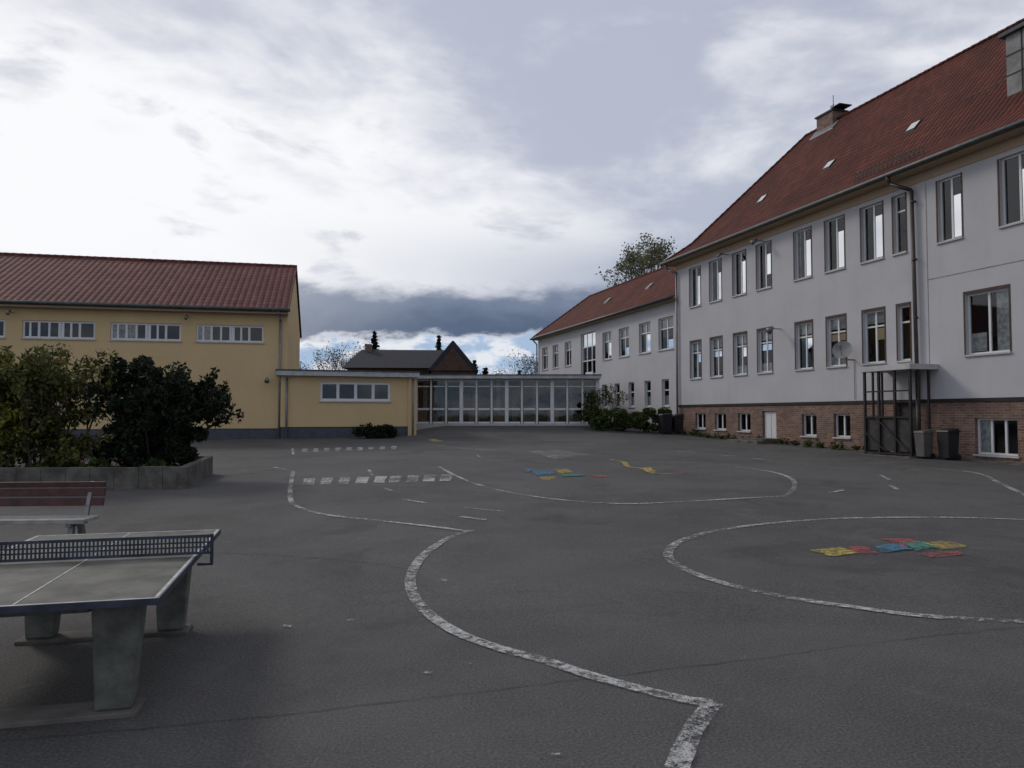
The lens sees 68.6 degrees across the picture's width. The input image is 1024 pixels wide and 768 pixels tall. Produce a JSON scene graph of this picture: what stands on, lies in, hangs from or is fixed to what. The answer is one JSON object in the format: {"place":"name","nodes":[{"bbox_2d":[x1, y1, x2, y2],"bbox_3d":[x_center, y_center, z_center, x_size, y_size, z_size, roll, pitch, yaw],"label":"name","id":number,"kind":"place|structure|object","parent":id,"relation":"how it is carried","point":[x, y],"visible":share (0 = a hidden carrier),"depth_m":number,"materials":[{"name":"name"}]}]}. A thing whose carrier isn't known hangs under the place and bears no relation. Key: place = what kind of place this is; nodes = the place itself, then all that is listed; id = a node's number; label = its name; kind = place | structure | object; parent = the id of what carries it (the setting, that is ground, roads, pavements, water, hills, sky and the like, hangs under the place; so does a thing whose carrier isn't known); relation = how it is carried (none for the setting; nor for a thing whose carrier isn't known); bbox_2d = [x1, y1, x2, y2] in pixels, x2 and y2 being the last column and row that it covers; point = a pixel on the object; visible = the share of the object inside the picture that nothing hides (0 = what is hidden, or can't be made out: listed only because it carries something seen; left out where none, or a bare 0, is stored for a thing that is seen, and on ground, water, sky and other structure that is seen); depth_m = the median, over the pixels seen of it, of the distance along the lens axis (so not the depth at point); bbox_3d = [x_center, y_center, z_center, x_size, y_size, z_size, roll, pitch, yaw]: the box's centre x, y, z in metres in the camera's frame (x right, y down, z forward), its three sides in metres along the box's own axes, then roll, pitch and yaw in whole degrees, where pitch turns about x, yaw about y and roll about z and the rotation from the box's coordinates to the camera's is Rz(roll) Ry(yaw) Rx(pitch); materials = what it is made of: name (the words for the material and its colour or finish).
{"place":"outdoors","nodes":[
{"label":"outdoors","id":0,"kind":"place"},
{"bbox_2d":[431,348,474,373],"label":"house gable","id":1,"kind":"structure","parent":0,"point":[452,362],"depth_m":64.94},
{"bbox_2d":[0,423,1023,767],"bbox_3d":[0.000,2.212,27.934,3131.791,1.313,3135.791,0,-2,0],"label":"ground","id":2,"kind":"structure","parent":0,"point":[608,587],"depth_m":6.58,"materials":[{"name":"grey asphalt"}]},
{"bbox_2d":[0,481,105,533],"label":"park bench","id":3,"kind":"object","parent":2,"relation":"on","point":[78,521],"visible":0.87,"depth_m":9.56,"materials":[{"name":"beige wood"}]},
{"bbox_2d":[0,451,212,489],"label":"concrete planter","id":4,"kind":"object","parent":2,"relation":"on","point":[185,476],"visible":0.55,"depth_m":15.94,"materials":[{"name":"concrete"}]},
{"bbox_2d":[0,402,31,446],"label":"forsythia shrub","id":5,"kind":"object","parent":4,"relation":"in","point":[13,438],"visible":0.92,"depth_m":16.49,"materials":[{"name":"green plant"}]},
{"bbox_2d":[0,342,119,466],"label":"spring shrub","id":6,"kind":"object","parent":4,"relation":"in","point":[39,389],"visible":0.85,"depth_m":16.89,"materials":[{"name":"green plant"}]},
{"bbox_2d":[0,456,174,466],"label":"ground cover plant","id":7,"kind":"object","parent":4,"relation":"in","point":[92,462],"visible":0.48,"depth_m":16.66,"materials":[{"name":"green plant"}]},
{"bbox_2d":[82,354,243,466],"bbox_3d":[-8.303,0.716,17.939,3.592,2.899,2.778,0,-2,0],"label":"evergreen shrub","id":8,"kind":"object","parent":4,"relation":"in","point":[155,416],"visible":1,"depth_m":17.40,"materials":[{"name":"green plant"}]},
{"bbox_2d":[0,529,220,728],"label":"table tennis","id":9,"kind":"object","parent":2,"relation":"on","point":[115,584],"visible":0.98,"depth_m":4.75,"materials":[{"name":"concrete"}]},
{"bbox_2d":[0,252,301,440],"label":"sports hall","id":10,"kind":"structure","parent":2,"relation":"on","point":[239,328],"depth_m":36.55,"materials":[{"name":"yellow paint"}]},
{"bbox_2d":[0,320,263,342],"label":"window frames","id":11,"kind":"structure","parent":10,"relation":"in","point":[24,321],"depth_m":35.67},
{"bbox_2d":[309,348,360,369],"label":"bare tree","id":12,"kind":"object","parent":2,"relation":"on","point":[332,364],"visible":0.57,"depth_m":83.06,"materials":[{"name":"brown plant"}]},
{"bbox_2d":[313,338,369,369],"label":"bare tree","id":13,"kind":"object","parent":2,"relation":"on","point":[332,354],"visible":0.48,"depth_m":81.14,"materials":[{"name":"brown plant"}]},
{"bbox_2d":[275,369,419,438],"bbox_3d":[-9.151,1.556,40.531,7.060,4.230,6.880,1,-2,-19],"label":"flat roof annex","id":14,"kind":"object","parent":2,"relation":"on","point":[327,403],"visible":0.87,"depth_m":37.61,"materials":[{"name":"yellow paint"}]},
{"bbox_2d":[320,382,389,400],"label":"window frames","id":15,"kind":"structure","parent":14,"relation":"in","point":[373,384],"depth_m":37.85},
{"bbox_2d":[351,422,399,438],"bbox_3d":[-6.737,2.333,36.942,2.356,0.964,1.109,1,-2,-19],"label":"bush","id":16,"kind":"object","parent":2,"relation":"on","point":[368,431],"visible":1,"depth_m":36.70,"materials":[{"name":"green plant"}]},
{"bbox_2d":[371,331,379,349],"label":"spruce tree","id":17,"kind":"object","parent":2,"relation":"on","point":[375,343],"visible":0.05,"depth_m":80.09,"materials":[{"name":"green plant"}]},
{"bbox_2d":[349,368,430,373],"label":"house walls","id":18,"kind":"structure","parent":2,"relation":"on","point":[423,370],"depth_m":68.05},
{"bbox_2d":[341,341,477,373],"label":"house roof","id":19,"kind":"structure","parent":18,"relation":"on","point":[431,360],"depth_m":69.01,"materials":[{"name":"grey tile"}]},
{"bbox_2d":[365,344,371,351],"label":"house chimney","id":20,"kind":"object","parent":19,"relation":"on","point":[368,347],"visible":0.43,"depth_m":71.32,"materials":[{"name":"brown brick"}]},
{"bbox_2d":[435,335,442,349],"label":"spruce tree","id":21,"kind":"object","parent":2,"relation":"on","point":[438,345],"visible":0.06,"depth_m":80.11,"materials":[{"name":"green plant"}]},
{"bbox_2d":[482,367,488,373],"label":"spruce tree","id":22,"kind":"object","parent":2,"relation":"on","point":[485,371],"visible":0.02,"depth_m":85.03,"materials":[{"name":"green plant"}]},
{"bbox_2d":[0,509,1016,740],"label":"asphalt seam","id":23,"kind":"object","parent":2,"relation":"on","point":[455,693],"visible":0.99,"depth_m":4.81,"materials":[{"name":"black asphalt"}]},
{"bbox_2d":[416,374,601,429],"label":"glazed corridor","id":24,"kind":"object","parent":2,"relation":"on","point":[498,399],"visible":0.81,"depth_m":45.31,"materials":[{"name":"grey glass"}]},
{"bbox_2d":[418,381,576,423],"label":"interior doors","id":25,"kind":"structure","parent":24,"relation":"in","point":[496,401],"depth_m":47.40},
{"bbox_2d":[501,348,535,373],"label":"bare tree","id":26,"kind":"object","parent":2,"relation":"on","point":[523,365],"visible":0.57,"depth_m":86.19,"materials":[{"name":"brown plant"}]},
{"bbox_2d":[522,357,535,373],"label":"bare tree","id":27,"kind":"object","parent":2,"relation":"on","point":[534,364],"visible":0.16,"depth_m":79.62,"materials":[{"name":"brown plant"}]},
{"bbox_2d":[533,450,588,458],"bbox_3d":[1.698,2.443,26.322,1.738,0.084,4.228,1,-2,-14],"label":"faded paint patch","id":28,"kind":"object","parent":2,"relation":"on","point":[555,455],"visible":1,"depth_m":25.47,"materials":[{"name":"grey paint"}]},
{"bbox_2d":[530,266,678,424],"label":"school wing","id":29,"kind":"structure","parent":2,"relation":"on","point":[620,336],"depth_m":49.08,"materials":[{"name":"white paint"}]},
{"bbox_2d":[543,316,672,406],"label":"window frames","id":30,"kind":"structure","parent":29,"relation":"in","point":[667,318],"depth_m":49.04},
{"bbox_2d":[547,333,672,367],"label":"coated window panes","id":31,"kind":"structure","parent":29,"relation":"in","point":[670,342],"depth_m":53.72,"materials":[{"name":"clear glass"}]},
{"bbox_2d":[582,383,628,418],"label":"young tree","id":32,"kind":"object","parent":2,"relation":"on","point":[597,400],"visible":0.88,"depth_m":41.58,"materials":[{"name":"green plant"}]},
{"bbox_2d":[577,401,671,431],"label":"hedge","id":33,"kind":"object","parent":2,"relation":"on","point":[601,419],"visible":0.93,"depth_m":40.07,"materials":[{"name":"green plant"}]},
{"bbox_2d":[596,233,676,287],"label":"birch tree","id":34,"kind":"object","parent":2,"relation":"on","point":[650,262],"visible":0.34,"depth_m":74.76,"materials":[{"name":"green plant"}]},
{"bbox_2d":[274,441,1023,767],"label":"road marking","id":35,"kind":"object","parent":2,"relation":"on","point":[687,753],"visible":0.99,"depth_m":6.44,"materials":[{"name":"white paint"}]},
{"bbox_2d":[657,413,672,433],"bbox_3d":[8.066,2.076,39.554,0.685,1.096,0.629,1,-2,-17],"label":"waste bin","id":36,"kind":"object","parent":2,"relation":"on","point":[664,422],"visible":1,"depth_m":39.31,"materials":[{"name":"black plastic"}]},
{"bbox_2d":[671,414,684,433],"bbox_3d":[8.766,2.105,39.853,0.630,1.046,0.576,1,-2,-17],"label":"waste bin","id":37,"kind":"object","parent":2,"relation":"on","point":[677,421],"visible":0.87,"depth_m":39.62,"materials":[{"name":"black plastic"}]},
{"bbox_2d":[430,439,966,555],"bbox_3d":[1.363,2.376,23.100,4.011,0.521,28.430,1,-2,-15],"label":"yellow court marking","id":38,"kind":"object","parent":2,"relation":"on","point":[649,470],"visible":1,"depth_m":9.73,"materials":[{"name":"paint"}]},
{"bbox_2d":[523,468,912,551],"bbox_3d":[2.862,2.201,15.110,1.318,0.212,12.118,1,-2,-22],"label":"blue court marking","id":39,"kind":"object","parent":2,"relation":"on","point":[893,546],"visible":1,"depth_m":9.70,"materials":[{"name":"paint"}]},
{"bbox_2d":[559,473,936,549],"bbox_3d":[3.337,2.182,14.368,0.822,0.183,10.548,1,-2,-23],"label":"green court marking","id":40,"kind":"object","parent":2,"relation":"on","point":[924,544],"visible":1,"depth_m":9.74,"materials":[{"name":"paint"}]},
{"bbox_2d":[727,437,778,443],"bbox_3d":[10.786,2.648,33.417,1.349,0.480,2.300,1,-2,-17],"label":"door step","id":41,"kind":"object","parent":2,"relation":"on","point":[753,440],"depth_m":32.79,"materials":[{"name":"concrete"}]},
{"bbox_2d":[678,428,863,450],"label":"weeds","id":42,"kind":"object","parent":2,"relation":"on","point":[729,436],"visible":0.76,"depth_m":31.67,"materials":[{"name":"green plant"}]},
{"bbox_2d":[592,472,960,557],"bbox_3d":[3.730,2.182,14.258,2.709,0.199,10.816,0,-2,-5],"label":"red court marking","id":43,"kind":"object","parent":2,"relation":"on","point":[896,539],"visible":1,"depth_m":9.65,"materials":[{"name":"paint"}]},
{"bbox_2d":[676,145,1023,404],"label":"plaster walls","id":44,"kind":"structure","parent":2,"relation":"on","point":[852,290],"depth_m":27.85,"materials":[{"name":"white paint"}]},
{"bbox_2d":[750,239,763,244],"bbox_3d":[11.061,-6.394,33.802,0.712,0.300,0.216,1,-2,-15],"label":"wall lamp","id":45,"kind":"object","parent":44,"relation":"attached to","point":[752,242],"visible":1,"depth_m":33.72,"materials":[{"name":"metal"}]},
{"bbox_2d":[766,327,779,333],"bbox_3d":[11.371,-2.320,32.583,0.738,0.338,0.309,1,-2,-15],"label":"wall lamp","id":46,"kind":"object","parent":44,"relation":"attached to","point":[769,330],"visible":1,"depth_m":32.49,"materials":[{"name":"metal"}]},
{"bbox_2d":[663,124,1023,266],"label":"eaves soffit","id":47,"kind":"structure","parent":44,"relation":"on","point":[993,140],"depth_m":27.31,"materials":[{"name":"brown paint"}]},
{"bbox_2d":[664,264,678,413],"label":"corner downpipe","id":48,"kind":"object","parent":47,"relation":"attached to","point":[676,309],"visible":0.89,"depth_m":41.11,"materials":[{"name":"metal"}]},
{"bbox_2d":[659,118,1023,265],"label":"gutter","id":49,"kind":"object","parent":47,"relation":"attached to","point":[1015,124],"visible":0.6,"depth_m":26.90,"materials":[{"name":"metal"}]},
{"bbox_2d":[670,22,1023,258],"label":"roof slopes","id":50,"kind":"structure","parent":47,"relation":"attached to","point":[868,135],"depth_m":30.38,"materials":[{"name":"red tile"}]},
{"bbox_2d":[809,120,838,139],"bbox_3d":[15.624,-12.708,37.613,0.400,0.489,1.700,1,-2,-17],"label":"chimney flashing","id":51,"kind":"object","parent":50,"relation":"attached to","point":[824,130],"visible":1,"depth_m":37.44,"materials":[{"name":"grey metal"}]},
{"bbox_2d":[817,110,846,131],"bbox_3d":[16.104,-12.788,37.842,0.850,1.480,1.150,1,-2,-17],"label":"chimney stack","id":52,"kind":"object","parent":50,"relation":"on","point":[827,119],"visible":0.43,"depth_m":37.52,"materials":[{"name":"brown brick"}]},
{"bbox_2d":[814,95,851,119],"bbox_3d":[16.160,-13.946,37.706,0.990,0.817,1.670,1,-2,-17],"label":"chimney cap","id":53,"kind":"object","parent":52,"relation":"on","point":[841,107],"visible":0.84,"depth_m":37.27,"materials":[{"name":"black metal"}]},
{"bbox_2d":[755,119,921,204],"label":"skylight frames","id":54,"kind":"structure","parent":50,"relation":"attached to","point":[905,132],"depth_m":32.76,"materials":[{"name":"grey metal"}]},
{"bbox_2d":[758,120,919,201],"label":"skylight panes","id":55,"kind":"object","parent":54,"relation":"in","point":[912,125],"visible":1,"depth_m":32.83,"materials":[{"name":"glass"}]},
{"bbox_2d":[663,18,1023,261],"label":"ridge tiles","id":56,"kind":"object","parent":50,"relation":"on","point":[879,96],"visible":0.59,"depth_m":35.23,"materials":[{"name":"brown tile"}]},
{"bbox_2d":[854,145,923,182],"bbox_3d":[14.628,-8.065,23.563,0.086,0.403,10.620,1,-2,-17],"label":"snow guard","id":57,"kind":"object","parent":50,"relation":"on","point":[889,161],"visible":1,"depth_m":26.96,"materials":[{"name":"metal"}]},
{"bbox_2d":[962,79,1006,105],"bbox_3d":[16.246,-9.918,25.077,0.039,0.269,2.800,1,-2,-17],"label":"roof rail","id":58,"kind":"object","parent":50,"relation":"attached to","point":[982,91],"visible":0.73,"depth_m":25.56,"materials":[{"name":"brown metal"}]},
{"bbox_2d":[832,341,854,360],"bbox_3d":[12.583,-1.264,28.239,0.892,0.732,0.577,0,-2,0],"label":"satellite dish","id":59,"kind":"object","parent":44,"relation":"attached to","point":[842,349],"visible":1,"depth_m":28.33,"materials":[{"name":"metal"}]},
{"bbox_2d":[676,134,1023,270],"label":"peach band","id":60,"kind":"object","parent":44,"relation":"attached to","point":[992,150],"visible":1,"depth_m":27.59,"materials":[{"name":"paint"}]},
{"bbox_2d":[689,159,1011,378],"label":"window surrounds","id":61,"kind":"object","parent":44,"relation":"attached to","point":[964,293],"visible":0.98,"depth_m":28.10,"materials":[{"name":"grey paint"}]},
{"bbox_2d":[854,363,854,397],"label":"wall cables","id":62,"kind":"object","parent":44,"relation":"attached to","point":[854,380],"depth_m":28.43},
{"bbox_2d":[689,220,1023,458],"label":"window sills","id":63,"kind":"structure","parent":44,"relation":"attached to","point":[958,238],"depth_m":27.81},
{"bbox_2d":[692,152,1023,455],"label":"window frames","id":64,"kind":"structure","parent":44,"relation":"attached to","point":[876,326],"depth_m":28.09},
{"bbox_2d":[698,169,1023,361],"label":"coated window panes","id":65,"kind":"object","parent":64,"relation":"attached to","point":[957,225],"visible":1,"depth_m":29.42,"materials":[{"name":"glass"}]},
{"bbox_2d":[695,154,1023,453],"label":"interior rooms","id":66,"kind":"object","parent":44,"relation":"attached to","point":[979,314],"depth_m":27.79,"materials":[{"name":"black"}]},
{"bbox_2d":[694,232,1009,452],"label":"window curtains","id":67,"kind":"object","parent":66,"relation":"in","point":[979,341],"depth_m":23.54,"materials":[{"name":"white fabric"}]},
{"bbox_2d":[925,182,1023,398],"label":"plaster joints","id":68,"kind":"object","parent":44,"relation":"attached to","point":[945,276],"visible":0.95,"depth_m":25.24,"materials":[{"name":"grey paint"}]},
{"bbox_2d":[679,397,1023,462],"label":"brick base","id":69,"kind":"object","parent":2,"relation":"on","point":[962,417],"visible":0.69,"depth_m":28.66,"materials":[{"name":"brown brick"}]},
{"bbox_2d":[765,412,775,437],"bbox_3d":[11.585,1.852,33.538,0.070,1.240,0.920,1,-2,-17],"label":"cellar door","id":70,"kind":"structure","parent":69,"relation":"on","point":[770,424],"depth_m":33.58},
{"bbox_2d":[678,397,1023,406],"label":"brick ledge","id":71,"kind":"object","parent":69,"relation":"attached to","point":[924,401],"visible":1,"depth_m":28.18,"materials":[{"name":"brick"}]},
{"bbox_2d":[899,403,916,453],"bbox_3d":[13.858,1.527,26.162,0.100,1.820,0.870,1,-2,-17],"label":"basement door","id":72,"kind":"structure","parent":69,"relation":"attached to","point":[904,409],"depth_m":26.06,"materials":[{"name":"grey metal"}]},
{"bbox_2d":[686,433,1023,465],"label":"splash kerb","id":73,"kind":"structure","parent":2,"relation":"on","point":[996,462],"depth_m":23.45,"materials":[{"name":"concrete"}]},
{"bbox_2d":[858,363,938,457],"bbox_3d":[13.181,1.076,25.658,1.340,3.400,2.250,1,-2,-17],"label":"porch canopy","id":74,"kind":"object","parent":2,"relation":"on","point":[884,435],"visible":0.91,"depth_m":25.32,"materials":[{"name":"metal"}]},
{"bbox_2d":[886,177,918,429],"bbox_3d":[13.472,-2.407,25.864,0.942,9.779,0.220,-2,-3,36],"label":"downpipe","id":75,"kind":"object","parent":2,"relation":"on","point":[913,263],"visible":0.82,"depth_m":25.66,"materials":[{"name":"grey metal"}]},
{"bbox_2d":[913,429,934,458],"bbox_3d":[13.327,1.936,24.281,0.464,0.946,0.419,1,-2,-17],"label":"waste bin","id":76,"kind":"object","parent":2,"relation":"on","point":[923,442],"visible":1,"depth_m":24.13,"materials":[{"name":"grey plastic"}]},
{"bbox_2d":[936,428,960,459],"bbox_3d":[13.805,1.900,23.749,0.531,0.996,0.482,1,-2,-17],"label":"waste bin","id":77,"kind":"object","parent":2,"relation":"on","point":[948,442],"visible":1,"depth_m":23.57,"materials":[{"name":"black plastic"}]},
{"bbox_2d":[0,0,1023,373],"label":"sky","id":78,"kind":"structure","parent":0,"point":[465,173],"materials":[{"name":"white"}]},
{"bbox_2d":[1006,28,1023,96],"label":"dormer walls","id":79,"kind":"structure","parent":0,"point":[1013,65],"depth_m":23.94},
{"bbox_2d":[998,21,1023,39],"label":"dormer roof","id":80,"kind":"structure","parent":79,"relation":"on","point":[1008,32],"depth_m":23.95,"materials":[{"name":"grey metal"}]},
{"bbox_2d":[1005,29,1023,90],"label":"dormer panel joints","id":81,"kind":"object","parent":79,"relation":"attached to","point":[1021,69],"visible":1,"depth_m":23.70,"materials":[{"name":"black metal"}]}
]}

